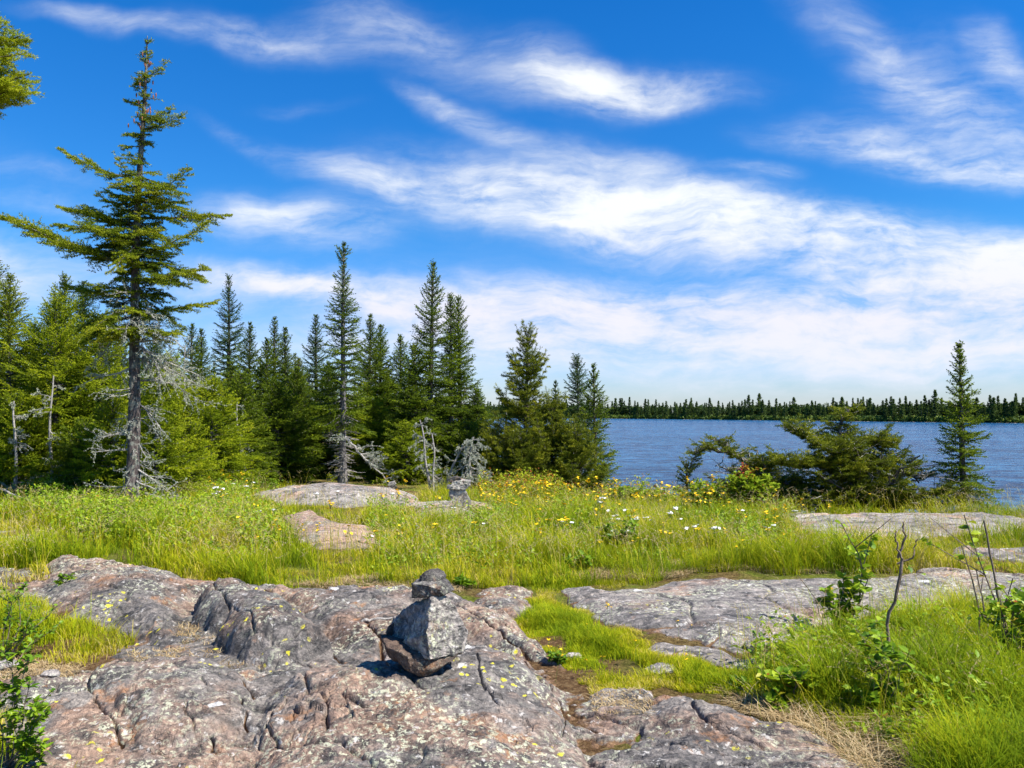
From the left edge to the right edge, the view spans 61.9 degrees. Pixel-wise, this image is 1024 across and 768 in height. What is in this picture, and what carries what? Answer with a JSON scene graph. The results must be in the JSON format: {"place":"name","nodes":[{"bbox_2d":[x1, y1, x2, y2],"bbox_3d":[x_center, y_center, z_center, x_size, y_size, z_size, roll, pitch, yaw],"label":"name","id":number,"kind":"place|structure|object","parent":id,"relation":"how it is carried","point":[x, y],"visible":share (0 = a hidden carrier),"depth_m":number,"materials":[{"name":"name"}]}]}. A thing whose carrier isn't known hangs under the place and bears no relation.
{"place":"outdoors","nodes":[
{"label":"outdoors","id":0,"kind":"place"},
{"bbox_2d":[0,578,139,665],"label":"grass","id":1,"kind":"structure","parent":0,"point":[66,627],"depth_m":5.88,"materials":[{"name":"plant"}]},
{"bbox_2d":[0,417,1023,767],"bbox_3d":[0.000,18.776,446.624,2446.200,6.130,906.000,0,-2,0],"label":"ground","id":2,"kind":"structure","parent":0,"point":[566,681],"depth_m":6.46,"materials":[{"name":"plant"}]},
{"bbox_2d":[1,401,35,494],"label":"dead tree","id":3,"kind":"object","parent":2,"relation":"on","point":[14,440],"visible":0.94,"depth_m":15.54,"materials":[{"name":"grey wood"}]},
{"bbox_2d":[0,14,44,119],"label":"spruce tree","id":4,"kind":"object","parent":2,"relation":"on","point":[13,92],"visible":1,"depth_m":6.15,"materials":[{"name":"green plant"}]},
{"bbox_2d":[0,580,62,657],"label":"leafy shrub","id":5,"kind":"object","parent":2,"relation":"on","point":[24,632],"visible":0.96,"depth_m":5.51,"materials":[{"name":"green plant"}]},
{"bbox_2d":[0,389,63,496],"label":"fir tree","id":6,"kind":"object","parent":2,"relation":"on","point":[19,408],"visible":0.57,"depth_m":15.80,"materials":[{"name":"green plant"}]},
{"bbox_2d":[0,699,76,767],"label":"corner grass","id":7,"kind":"structure","parent":2,"relation":"on","point":[2,720],"depth_m":3.97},
{"bbox_2d":[0,272,82,487],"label":"spruce tree","id":8,"kind":"object","parent":2,"relation":"on","point":[8,332],"visible":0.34,"depth_m":16.96,"materials":[{"name":"green plant"}]},
{"bbox_2d":[27,375,67,487],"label":"dead tree","id":9,"kind":"object","parent":2,"relation":"on","point":[50,437],"visible":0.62,"depth_m":15.84,"materials":[{"name":"grey wood"}]},
{"bbox_2d":[0,476,104,519],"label":"weedy cover","id":10,"kind":"object","parent":2,"relation":"on","point":[28,492],"visible":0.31,"depth_m":13.32,"materials":[{"name":"green plant"}]},
{"bbox_2d":[0,286,111,491],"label":"fir tree","id":11,"kind":"object","parent":2,"relation":"on","point":[55,334],"visible":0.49,"depth_m":16.38,"materials":[{"name":"green plant"}]},
{"bbox_2d":[32,271,104,422],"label":"spruce tree","id":12,"kind":"object","parent":2,"relation":"on","point":[64,280],"visible":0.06,"depth_m":19.48,"materials":[{"name":"green plant"}]},
{"bbox_2d":[28,414,121,495],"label":"fir tree","id":13,"kind":"object","parent":2,"relation":"on","point":[71,441],"visible":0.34,"depth_m":15.33,"materials":[{"name":"green plant"}]},
{"bbox_2d":[41,280,124,441],"bbox_3d":[-9.947,0.029,20.022,2.832,4.994,2.587,0,-2,0],"label":"spruce tree","id":14,"kind":"object","parent":2,"relation":"on","point":[85,305],"visible":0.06,"depth_m":19.98,"materials":[{"name":"green plant"}]},
{"bbox_2d":[38,308,148,484],"bbox_3d":[-7.970,0.393,16.823,2.254,3.845,2.430,0,-2,0],"label":"fir tree","id":15,"kind":"object","parent":2,"relation":"on","point":[99,363],"visible":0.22,"depth_m":16.58,"materials":[{"name":"green plant"}]},
{"bbox_2d":[70,386,151,494],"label":"fir tree","id":16,"kind":"object","parent":2,"relation":"on","point":[112,415],"visible":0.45,"depth_m":14.91,"materials":[{"name":"green plant"}]},
{"bbox_2d":[0,36,232,500],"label":"spruce tree","id":17,"kind":"object","parent":2,"relation":"on","point":[131,254],"visible":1,"depth_m":13.55,"materials":[{"name":"green plant"}]},
{"bbox_2d":[92,338,161,459],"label":"fir tree","id":18,"kind":"object","parent":2,"relation":"on","point":[126,363],"visible":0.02,"depth_m":19.92,"materials":[{"name":"green plant"}]},
{"bbox_2d":[101,367,217,505],"bbox_3d":[-6.145,1.071,14.914,1.993,2.774,2.022,0,-2,0],"label":"fir tree","id":19,"kind":"object","parent":2,"relation":"on","point":[165,454],"visible":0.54,"depth_m":14.79,"materials":[{"name":"green plant"}]},
{"bbox_2d":[32,474,298,561],"bbox_3d":[-4.839,1.651,11.849,3.136,0.645,7.846,1,-2,-31],"label":"leafy ground cover","id":20,"kind":"object","parent":2,"relation":"on","point":[148,498],"visible":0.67,"depth_m":10.65,"materials":[{"name":"green plant"}]},
{"bbox_2d":[140,349,219,483],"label":"fir tree","id":21,"kind":"object","parent":2,"relation":"on","point":[180,395],"visible":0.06,"depth_m":17.50,"materials":[{"name":"green plant"}]},
{"bbox_2d":[141,416,237,495],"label":"fir tree","id":22,"kind":"object","parent":2,"relation":"on","point":[209,461],"visible":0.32,"depth_m":15.72,"materials":[{"name":"green plant"}]},
{"bbox_2d":[176,323,224,423],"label":"fir tree","id":23,"kind":"object","parent":2,"relation":"on","point":[194,343],"visible":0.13,"depth_m":24.01,"materials":[{"name":"green plant"}]},
{"bbox_2d":[185,328,225,423],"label":"fir tree","id":24,"kind":"object","parent":2,"relation":"on","point":[203,350],"visible":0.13,"depth_m":24.51,"materials":[{"name":"green plant"}]},
{"bbox_2d":[163,372,270,493],"bbox_3d":[-5.962,1.225,17.173,2.312,2.950,2.342,0,-2,0],"label":"fir tree","id":25,"kind":"object","parent":2,"relation":"on","point":[234,464],"visible":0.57,"depth_m":17.05,"materials":[{"name":"green plant"}]},
{"bbox_2d":[205,273,255,436],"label":"fir tree","id":26,"kind":"object","parent":2,"relation":"on","point":[228,340],"visible":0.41,"depth_m":24.99,"materials":[{"name":"green plant"}]},
{"bbox_2d":[203,360,259,463],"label":"fir tree","id":27,"kind":"object","parent":2,"relation":"on","point":[231,372],"visible":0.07,"depth_m":21.91,"materials":[{"name":"green plant"}]},
{"bbox_2d":[219,321,262,424],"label":"fir tree","id":28,"kind":"object","parent":2,"relation":"on","point":[249,356],"visible":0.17,"depth_m":22.98,"materials":[{"name":"green plant"}]},
{"bbox_2d":[199,474,282,498],"bbox_3d":[-5.392,1.933,15.815,1.967,0.419,3.604,0,-2,0],"label":"forest edge cover","id":29,"kind":"object","parent":2,"relation":"on","point":[274,481],"visible":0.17,"depth_m":16.60,"materials":[{"name":"green plant"}]},
{"bbox_2d":[214,368,298,488],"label":"fir tree","id":30,"kind":"object","parent":2,"relation":"on","point":[241,388],"visible":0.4,"depth_m":18.51,"materials":[{"name":"green plant"}]},
{"bbox_2d":[244,337,286,463],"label":"fir tree","id":31,"kind":"object","parent":2,"relation":"on","point":[266,366],"visible":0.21,"depth_m":21.95,"materials":[{"name":"green plant"}]},
{"bbox_2d":[252,316,290,426],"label":"fir tree","id":32,"kind":"object","parent":2,"relation":"on","point":[275,336],"visible":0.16,"depth_m":23.20,"materials":[{"name":"green plant"}]},
{"bbox_2d":[262,326,304,459],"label":"fir tree","id":33,"kind":"object","parent":2,"relation":"on","point":[284,366],"visible":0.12,"depth_m":22.57,"materials":[{"name":"green plant"}]},
{"bbox_2d":[247,377,325,484],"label":"fir tree","id":34,"kind":"object","parent":2,"relation":"on","point":[275,393],"visible":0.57,"depth_m":19.44,"materials":[{"name":"green plant"}]},
{"bbox_2d":[271,366,337,479],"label":"fir tree","id":35,"kind":"object","parent":2,"relation":"on","point":[296,377],"visible":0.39,"depth_m":20.84,"materials":[{"name":"green plant"}]},
{"bbox_2d":[298,314,352,468],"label":"fir tree","id":36,"kind":"object","parent":2,"relation":"on","point":[312,368],"visible":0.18,"depth_m":22.95,"materials":[{"name":"green plant"}]},
{"bbox_2d":[282,510,378,562],"bbox_3d":[-2.199,1.906,10.652,1.211,0.307,4.451,1,-2,-21],"label":"rock slab","id":37,"kind":"object","parent":2,"relation":"on","point":[307,518],"visible":0.47,"depth_m":10.50,"materials":[{"name":"stone"}]},
{"bbox_2d":[305,360,364,478],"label":"fir tree","id":38,"kind":"object","parent":2,"relation":"on","point":[330,453],"visible":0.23,"depth_m":21.30,"materials":[{"name":"green plant"}]},
{"bbox_2d":[254,482,417,507],"bbox_3d":[-3.256,2.083,15.579,3.449,0.511,3.392,0,-2,0],"label":"rock outcrop","id":39,"kind":"object","parent":2,"relation":"on","point":[345,489],"visible":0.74,"depth_m":14.82,"materials":[{"name":"stone"}]},
{"bbox_2d":[308,242,377,483],"bbox_3d":[-3.755,-0.466,19.061,1.508,5.502,1.602,0,-2,0],"label":"fir tree","id":40,"kind":"object","parent":2,"relation":"on","point":[343,411],"visible":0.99,"depth_m":18.93,"materials":[{"name":"green plant"}]},
{"bbox_2d":[326,378,399,480],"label":"fir tree","id":41,"kind":"object","parent":2,"relation":"on","point":[376,424],"visible":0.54,"depth_m":20.26,"materials":[{"name":"green plant"}]},
{"bbox_2d":[325,433,403,483],"bbox_3d":[-3.108,1.686,18.613,1.751,1.272,1.108,0,-2,0],"label":"fallen branch","id":42,"kind":"object","parent":2,"relation":"on","point":[370,456],"visible":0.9,"depth_m":18.55,"materials":[{"name":"grey wood"}]},
{"bbox_2d":[332,313,400,471],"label":"fir tree","id":43,"kind":"object","parent":2,"relation":"on","point":[369,366],"visible":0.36,"depth_m":21.95,"materials":[{"name":"green plant"}]},
{"bbox_2d":[360,324,400,468],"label":"fir tree","id":44,"kind":"object","parent":2,"relation":"on","point":[382,338],"visible":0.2,"depth_m":22.56,"materials":[{"name":"green plant"}]},
{"bbox_2d":[375,333,419,452],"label":"fir tree","id":45,"kind":"object","parent":2,"relation":"on","point":[398,356],"visible":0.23,"depth_m":22.45,"materials":[{"name":"green plant"}]},
{"bbox_2d":[371,419,440,485],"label":"fir tree","id":46,"kind":"object","parent":2,"relation":"on","point":[398,460],"visible":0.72,"depth_m":18.81,"materials":[{"name":"green plant"}]},
{"bbox_2d":[374,341,449,479],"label":"fir tree","id":47,"kind":"object","parent":2,"relation":"on","point":[415,392],"visible":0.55,"depth_m":19.56,"materials":[{"name":"green plant"}]},
{"bbox_2d":[407,417,446,488],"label":"dead tree","id":48,"kind":"object","parent":2,"relation":"on","point":[427,466],"visible":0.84,"depth_m":17.72,"materials":[{"name":"grey wood"}]},
{"bbox_2d":[389,258,469,471],"bbox_3d":[-1.907,-0.316,20.000,1.965,5.287,2.122,0,-2,0],"label":"fir tree","id":49,"kind":"object","parent":2,"relation":"on","point":[429,351],"visible":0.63,"depth_m":19.90,"materials":[{"name":"green plant"}]},
{"bbox_2d":[0,554,878,767],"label":"bedrock","id":50,"kind":"structure","parent":2,"relation":"on","point":[334,685],"depth_m":4.35,"materials":[{"name":"stone"}]},
{"bbox_2d":[0,637,55,767],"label":"leafy shrub","id":51,"kind":"object","parent":50,"relation":"on","point":[23,741],"visible":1,"depth_m":3.79,"materials":[{"name":"green plant"}]},
{"bbox_2d":[0,621,782,718],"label":"hollow litter","id":52,"kind":"object","parent":50,"relation":"on","point":[63,670],"visible":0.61,"depth_m":5.08,"materials":[{"name":"plant"}]},
{"bbox_2d":[381,634,457,676],"bbox_3d":[-0.490,1.440,4.540,0.415,0.215,0.404,0,-2,0],"label":"cairn stone","id":53,"kind":"object","parent":50,"relation":"on","point":[404,655],"visible":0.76,"depth_m":4.38,"materials":[{"name":"stone"}]},
{"bbox_2d":[385,595,467,659],"bbox_3d":[-0.441,1.299,4.608,0.390,0.398,0.455,2,-3,-42],"label":"cairn stone","id":54,"kind":"object","parent":53,"relation":"on","point":[432,628],"visible":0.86,"depth_m":4.43,"materials":[{"name":"stone"}]},
{"bbox_2d":[411,578,453,597],"bbox_3d":[-0.415,1.086,4.506,0.224,0.125,0.223,0,-2,0],"label":"cairn stone","id":55,"kind":"object","parent":54,"relation":"on","point":[428,589],"visible":0.93,"depth_m":4.42,"materials":[{"name":"stone"}]},
{"bbox_2d":[419,568,445,581],"bbox_3d":[-0.422,1.010,4.509,0.143,0.072,0.132,1,-2,-17],"label":"cairn stone","id":56,"kind":"object","parent":55,"relation":"on","point":[434,574],"visible":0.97,"depth_m":4.48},
{"bbox_2d":[404,500,491,520],"bbox_3d":[-0.817,2.046,13.259,1.659,0.351,2.949,0,-2,-12],"label":"rock slab","id":57,"kind":"object","parent":2,"relation":"on","point":[439,503],"visible":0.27,"depth_m":13.86,"materials":[{"name":"stone"}]},
{"bbox_2d":[449,489,471,508],"bbox_3d":[-0.781,1.733,12.946,0.349,0.326,0.227,0,-2,0],"label":"cairn stone","id":58,"kind":"object","parent":57,"relation":"on","point":[455,494],"visible":0.67,"depth_m":12.85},
{"bbox_2d":[433,293,476,476],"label":"fir tree","id":59,"kind":"object","parent":2,"relation":"on","point":[456,343],"visible":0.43,"depth_m":20.34,"materials":[{"name":"green plant"}]},
{"bbox_2d":[434,417,490,487],"bbox_3d":[-1.131,1.797,19.530,1.867,2.100,1.884,0,-2,0],"label":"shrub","id":60,"kind":"object","parent":2,"relation":"on","point":[469,428],"visible":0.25,"depth_m":19.44,"materials":[{"name":"green plant"}]},
{"bbox_2d":[436,295,495,480],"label":"fir tree","id":61,"kind":"object","parent":2,"relation":"on","point":[465,362],"visible":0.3,"depth_m":20.52,"materials":[{"name":"green plant"}]},
{"bbox_2d":[446,437,494,488],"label":"dead tree","id":62,"kind":"object","parent":2,"relation":"on","point":[473,456],"visible":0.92,"depth_m":17.51,"materials":[{"name":"grey wood"}]},
{"bbox_2d":[454,387,498,488],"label":"spruce tree","id":63,"kind":"object","parent":2,"relation":"on","point":[477,401],"visible":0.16,"depth_m":20.41,"materials":[{"name":"green plant"}]},
{"bbox_2d":[467,419,513,489],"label":"pine tree","id":64,"kind":"object","parent":2,"relation":"on","point":[490,437],"visible":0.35,"depth_m":18.38,"materials":[{"name":"green plant"}]},
{"bbox_2d":[0,468,1023,588],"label":"meadow grass","id":65,"kind":"structure","parent":2,"relation":"on","point":[775,562],"depth_m":8.84,"materials":[{"name":"plant"}]},
{"bbox_2d":[0,466,1023,564],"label":"grass seed heads","id":66,"kind":"object","parent":2,"relation":"on","point":[356,518],"depth_m":9.54,"materials":[{"name":"plant"}]},
{"bbox_2d":[478,320,559,476],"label":"pine tree","id":67,"kind":"object","parent":2,"relation":"on","point":[524,391],"visible":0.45,"depth_m":18.82,"materials":[{"name":"green plant"}]},
{"bbox_2d":[484,418,553,485],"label":"pine tree","id":68,"kind":"object","parent":2,"relation":"on","point":[520,449],"visible":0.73,"depth_m":17.80,"materials":[{"name":"green plant"}]},
{"bbox_2d":[518,385,606,494],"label":"pine tree","id":69,"kind":"object","parent":2,"relation":"on","point":[546,434],"visible":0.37,"depth_m":18.23,"materials":[{"name":"green plant"}]},
{"bbox_2d":[562,353,592,469],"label":"fir tree","id":70,"kind":"object","parent":2,"relation":"on","point":[576,379],"visible":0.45,"depth_m":23.44,"materials":[{"name":"green plant"}]},
{"bbox_2d":[563,550,595,572],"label":"leafy plant","id":71,"kind":"object","parent":2,"relation":"on","point":[581,559],"visible":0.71,"depth_m":8.22,"materials":[{"name":"green plant"}]},
{"bbox_2d":[530,575,630,601],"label":"slab edge grass","id":72,"kind":"structure","parent":2,"relation":"on","point":[600,583],"depth_m":7.68,"materials":[{"name":"plant"}]},
{"bbox_2d":[539,415,622,495],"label":"pine tree","id":73,"kind":"object","parent":2,"relation":"on","point":[583,453],"visible":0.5,"depth_m":17.92,"materials":[{"name":"green plant"}]},
{"bbox_2d":[363,485,812,571],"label":"meadow weeds","id":74,"kind":"object","parent":2,"relation":"on","point":[750,529],"visible":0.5,"depth_m":10.33,"materials":[{"name":"green plant"}]},
{"bbox_2d":[576,362,621,496],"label":"fir tree","id":75,"kind":"object","parent":2,"relation":"on","point":[594,411],"visible":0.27,"depth_m":19.43,"materials":[{"name":"green plant"}]},
{"bbox_2d":[476,465,726,502],"bbox_3d":[1.598,2.010,15.998,4.622,0.970,3.195,0,-2,0],"label":"bank cover","id":76,"kind":"object","parent":2,"relation":"on","point":[530,485],"visible":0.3,"depth_m":15.74,"materials":[{"name":"plant"}]},
{"bbox_2d":[270,553,959,592],"bbox_3d":[1.081,1.812,8.276,7.685,0.113,1.376,0,-2,-13],"label":"dry grass edge","id":77,"kind":"object","parent":2,"relation":"on","point":[678,575],"visible":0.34,"depth_m":8.03,"materials":[{"name":"plant"}]},
{"bbox_2d":[592,518,641,548],"bbox_3d":[1.152,1.665,9.332,0.544,0.415,0.446,-1,-2,37],"label":"leafy plant","id":78,"kind":"object","parent":2,"relation":"on","point":[609,525],"visible":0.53,"depth_m":9.29,"materials":[{"name":"green plant"}]},
{"bbox_2d":[604,485,648,507],"bbox_3d":[1.801,1.793,13.276,0.618,0.463,0.594,1,-2,-31],"label":"bush","id":79,"kind":"object","parent":2,"relation":"on","point":[621,490],"visible":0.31,"depth_m":13.22,"materials":[{"name":"plant"}]},
{"bbox_2d":[266,546,1009,584],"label":"fringe grass","id":80,"kind":"structure","parent":2,"relation":"on","point":[338,573],"depth_m":8.15,"materials":[{"name":"plant"}]},
{"bbox_2d":[635,481,680,506],"bbox_3d":[2.251,1.788,13.441,0.709,0.498,0.830,1,-2,-22],"label":"bush","id":81,"kind":"object","parent":2,"relation":"on","point":[658,492],"visible":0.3,"depth_m":13.37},
{"bbox_2d":[675,456,696,496],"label":"juniper bush","id":82,"kind":"object","parent":2,"relation":"on","point":[685,464],"visible":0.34,"depth_m":15.73,"materials":[{"name":"green plant"}]},
{"bbox_2d":[676,475,728,508],"bbox_3d":[3.021,1.728,13.453,0.958,0.552,0.908,0,-2,0],"label":"bush","id":83,"kind":"object","parent":2,"relation":"on","point":[697,486],"visible":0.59,"depth_m":13.32,"materials":[{"name":"plant"}]},
{"bbox_2d":[466,414,1023,422],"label":"shoreline brush","id":84,"kind":"object","parent":2,"relation":"on","point":[1000,419],"visible":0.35,"depth_m":384.72,"materials":[{"name":"plant"}]},
{"bbox_2d":[680,431,819,512],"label":"pine tree","id":85,"kind":"object","parent":2,"relation":"on","point":[758,460],"visible":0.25,"depth_m":15.32,"materials":[{"name":"green plant"}]},
{"bbox_2d":[725,467,779,508],"bbox_3d":[3.722,1.647,13.196,0.869,0.707,0.877,0,-2,0],"label":"bush","id":86,"kind":"object","parent":2,"relation":"on","point":[747,489],"visible":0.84,"depth_m":13.07,"materials":[{"name":"plant"}]},
{"bbox_2d":[752,658,819,712],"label":"leafy sapling","id":87,"kind":"object","parent":2,"relation":"on","point":[774,680],"visible":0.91,"depth_m":4.53,"materials":[{"name":"green plant"}]},
{"bbox_2d":[559,567,1023,671],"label":"rock slab","id":88,"kind":"object","parent":2,"relation":"on","point":[694,607],"visible":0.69,"depth_m":6.81,"materials":[{"name":"stone"}]},
{"bbox_2d":[813,519,889,625],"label":"leafy sapling","id":89,"kind":"object","parent":2,"relation":"on","point":[853,587],"visible":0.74,"depth_m":6.11,"materials":[{"name":"green plant"}]},
{"bbox_2d":[701,561,1023,767],"bbox_3d":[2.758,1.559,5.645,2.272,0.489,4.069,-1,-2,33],"label":"seed stems","id":90,"kind":"object","parent":2,"relation":"on","point":[863,712],"visible":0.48,"depth_m":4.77,"materials":[{"name":"green plant"}]},
{"bbox_2d":[663,547,1023,710],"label":"seed heads","id":91,"kind":"object","parent":90,"relation":"attached to","point":[767,630],"visible":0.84,"depth_m":4.91,"materials":[{"name":"plant"}]},
{"bbox_2d":[710,674,1021,767],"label":"dry grass clump","id":92,"kind":"object","parent":2,"relation":"on","point":[869,746],"visible":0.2,"depth_m":4.08,"materials":[{"name":"plant"}]},
{"bbox_2d":[758,400,975,513],"bbox_3d":[5.972,1.355,14.442,3.854,2.206,2.113,0,-2,0],"label":"pine tree","id":93,"kind":"object","parent":2,"relation":"on","point":[851,464],"visible":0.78,"depth_m":14.04,"materials":[{"name":"green plant"}]},
{"bbox_2d":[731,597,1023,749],"bbox_3d":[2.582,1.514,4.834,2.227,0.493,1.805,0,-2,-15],"label":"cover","id":94,"kind":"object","parent":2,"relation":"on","point":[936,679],"visible":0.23,"depth_m":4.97,"materials":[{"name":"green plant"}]},
{"bbox_2d":[837,522,925,677],"bbox_3d":[2.000,1.254,4.625,0.462,1.006,0.237,0,-2,0],"label":"bare sapling","id":95,"kind":"object","parent":2,"relation":"on","point":[889,611],"visible":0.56,"depth_m":4.63,"materials":[{"name":"brown plant"}]},
{"bbox_2d":[842,616,934,712],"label":"leafy sapling","id":96,"kind":"object","parent":2,"relation":"on","point":[890,649],"visible":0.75,"depth_m":4.35,"materials":[{"name":"green plant"}]},
{"bbox_2d":[792,512,1023,540],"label":"rock ledge","id":97,"kind":"object","parent":2,"relation":"on","point":[862,517],"visible":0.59,"depth_m":11.54,"materials":[{"name":"stone"}]},
{"bbox_2d":[931,340,1004,513],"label":"fir tree","id":98,"kind":"object","parent":2,"relation":"on","point":[964,437],"visible":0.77,"depth_m":14.22,"materials":[{"name":"green plant"}]},
{"bbox_2d":[920,515,1023,662],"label":"leafy sapling","id":99,"kind":"object","parent":2,"relation":"on","point":[1014,606],"visible":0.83,"depth_m":4.95,"materials":[{"name":"green plant"}]},
{"bbox_2d":[953,545,1023,562],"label":"rock slab","id":100,"kind":"object","parent":2,"relation":"on","point":[994,552],"visible":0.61,"depth_m":9.14,"materials":[{"name":"stone"}]},
{"bbox_2d":[978,520,1014,638],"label":"bare sapling","id":101,"kind":"object","parent":2,"relation":"on","point":[994,576],"visible":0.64,"depth_m":5.07,"materials":[{"name":"brown plant"}]},
{"bbox_2d":[0,0,1023,409],"label":"sky","id":102,"kind":"structure","parent":0,"point":[723,201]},
{"bbox_2d":[511,592,749,696],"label":"grass","id":103,"kind":"structure","parent":0,"point":[552,617],"depth_m":5.59,"materials":[{"name":"plant"}]},
{"bbox_2d":[331,418,1023,514],"bbox_3d":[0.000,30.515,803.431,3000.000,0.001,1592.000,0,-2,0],"label":"lake water","id":104,"kind":"structure","parent":0,"point":[654,449],"depth_m":99.45,"materials":[{"name":"liquid"}]},
{"bbox_2d":[596,418,956,422],"bbox_3d":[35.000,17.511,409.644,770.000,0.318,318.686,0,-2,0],"label":"shore","id":105,"kind":"structure","parent":0,"point":[786,420],"depth_m":365.40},
{"bbox_2d":[123,402,1023,416],"bbox_3d":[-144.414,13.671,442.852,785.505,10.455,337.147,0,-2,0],"label":"forest","id":106,"kind":"object","parent":105,"relation":"on","point":[878,410],"visible":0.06,"depth_m":428.99,"materials":[{"name":"plant"}]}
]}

